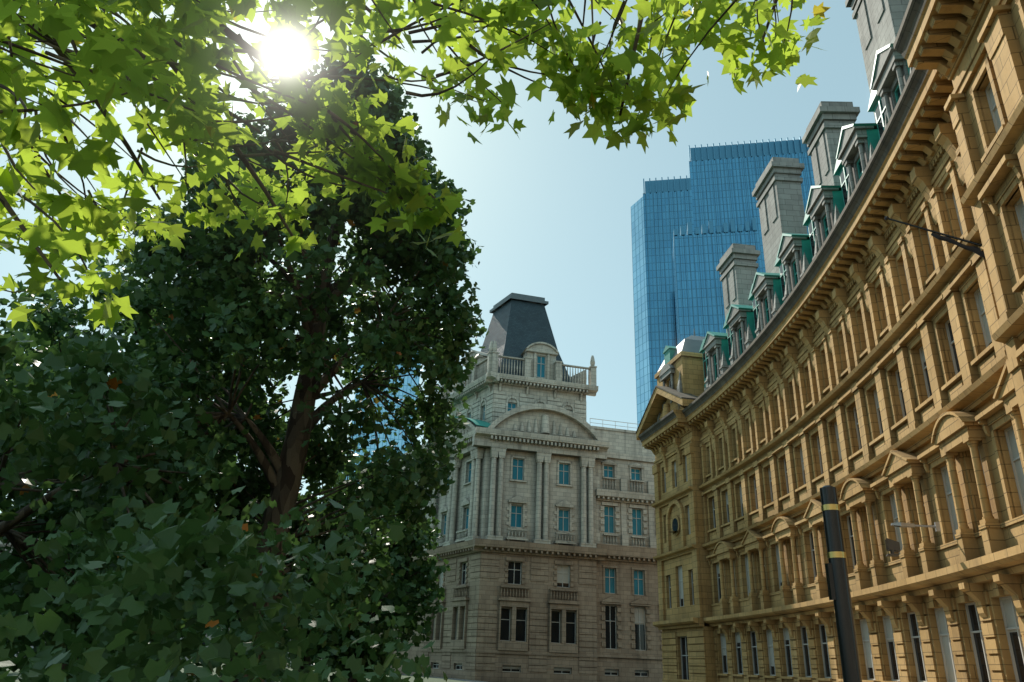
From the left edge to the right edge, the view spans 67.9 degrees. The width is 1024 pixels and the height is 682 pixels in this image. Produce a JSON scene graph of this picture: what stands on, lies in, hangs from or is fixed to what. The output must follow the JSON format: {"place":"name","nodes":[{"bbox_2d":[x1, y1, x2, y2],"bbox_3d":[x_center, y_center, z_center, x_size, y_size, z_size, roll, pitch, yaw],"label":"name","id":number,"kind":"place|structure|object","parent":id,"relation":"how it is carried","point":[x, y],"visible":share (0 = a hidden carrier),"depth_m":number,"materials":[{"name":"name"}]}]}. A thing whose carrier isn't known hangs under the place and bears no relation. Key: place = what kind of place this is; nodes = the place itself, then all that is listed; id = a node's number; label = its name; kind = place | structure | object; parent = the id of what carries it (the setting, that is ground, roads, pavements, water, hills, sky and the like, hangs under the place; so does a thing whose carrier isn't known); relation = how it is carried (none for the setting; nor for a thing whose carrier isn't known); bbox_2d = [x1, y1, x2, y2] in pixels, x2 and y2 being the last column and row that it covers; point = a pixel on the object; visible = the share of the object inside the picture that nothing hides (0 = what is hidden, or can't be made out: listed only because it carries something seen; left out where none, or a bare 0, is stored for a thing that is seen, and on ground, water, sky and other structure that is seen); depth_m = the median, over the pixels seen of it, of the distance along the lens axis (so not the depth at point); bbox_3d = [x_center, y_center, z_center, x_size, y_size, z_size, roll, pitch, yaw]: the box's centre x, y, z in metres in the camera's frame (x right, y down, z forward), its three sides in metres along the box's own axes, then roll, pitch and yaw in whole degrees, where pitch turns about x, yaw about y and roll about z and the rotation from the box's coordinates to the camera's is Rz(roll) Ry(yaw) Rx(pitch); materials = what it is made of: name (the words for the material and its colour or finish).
{"place":"outdoors","nodes":[
{"label":"outdoors","id":0,"kind":"place"},
{"bbox_2d":[0,541,338,665],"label":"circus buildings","id":1,"kind":"structure","parent":0,"point":[9,545],"depth_m":134.58,"materials":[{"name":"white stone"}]},
{"bbox_2d":[6,654,484,681],"bbox_3d":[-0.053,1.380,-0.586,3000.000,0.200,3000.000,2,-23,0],"label":"ground","id":2,"kind":"structure","parent":0,"point":[403,676],"depth_m":60.50,"materials":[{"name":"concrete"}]},
{"bbox_2d":[15,261,131,656],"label":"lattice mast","id":3,"kind":"object","parent":2,"relation":"on","point":[101,333],"visible":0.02,"depth_m":93.10,"materials":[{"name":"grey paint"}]},
{"bbox_2d":[0,45,488,681],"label":"tree leaves","id":4,"kind":"object","parent":2,"relation":"on","point":[170,589],"visible":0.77,"depth_m":22.07,"materials":[{"name":"green plant"}]},
{"bbox_2d":[0,0,792,681],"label":"tree","id":5,"kind":"object","parent":2,"relation":"on","point":[284,478],"visible":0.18,"depth_m":17.92,"materials":[{"name":"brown plant"}]},
{"bbox_2d":[0,0,830,330],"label":"tree leaves","id":6,"kind":"object","parent":5,"relation":"on","point":[114,62],"visible":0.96,"depth_m":6.45,"materials":[{"name":"green plant"}]},
{"bbox_2d":[820,485,861,681],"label":"street pole","id":7,"kind":"object","parent":2,"relation":"on","point":[839,593],"visible":1,"depth_m":6.50,"materials":[{"name":"black metal"}]},
{"bbox_2d":[279,46,292,56],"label":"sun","id":8,"kind":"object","parent":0,"point":[289,53],"visible":0.3,"depth_m":2241.19,"materials":[{"name":"white"}]},
{"bbox_2d":[0,0,874,514],"label":"sky","id":9,"kind":"structure","parent":0,"point":[550,215],"materials":[{"name":"blue"}]},
{"bbox_2d":[363,293,662,681],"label":"building","id":10,"kind":"structure","parent":0,"point":[546,525],"depth_m":77.27,"materials":[{"name":"white stone"}]},
{"bbox_2d":[346,136,814,479],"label":"glass towers","id":11,"kind":"structure","parent":0,"point":[695,225],"depth_m":361.66,"materials":[{"name":"blue glass"}]},
{"bbox_2d":[636,0,1023,681],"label":"building","id":12,"kind":"structure","parent":0,"point":[864,356],"depth_m":32.15,"materials":[{"name":"yellow stone"}]},
{"bbox_2d":[885,522,940,556],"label":"wall lights","id":13,"kind":"object","parent":12,"relation":"on","point":[892,546],"depth_m":23.55,"materials":[{"name":"grey metal"}]},
{"bbox_2d":[884,216,984,257],"bbox_3d":[13.894,-2.885,23.221,4.146,3.385,0.282,-12,-27,30],"label":"flag pole","id":14,"kind":"object","parent":12,"relation":"attached to","point":[949,239],"visible":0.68,"depth_m":23.49,"materials":[{"name":"black metal"}]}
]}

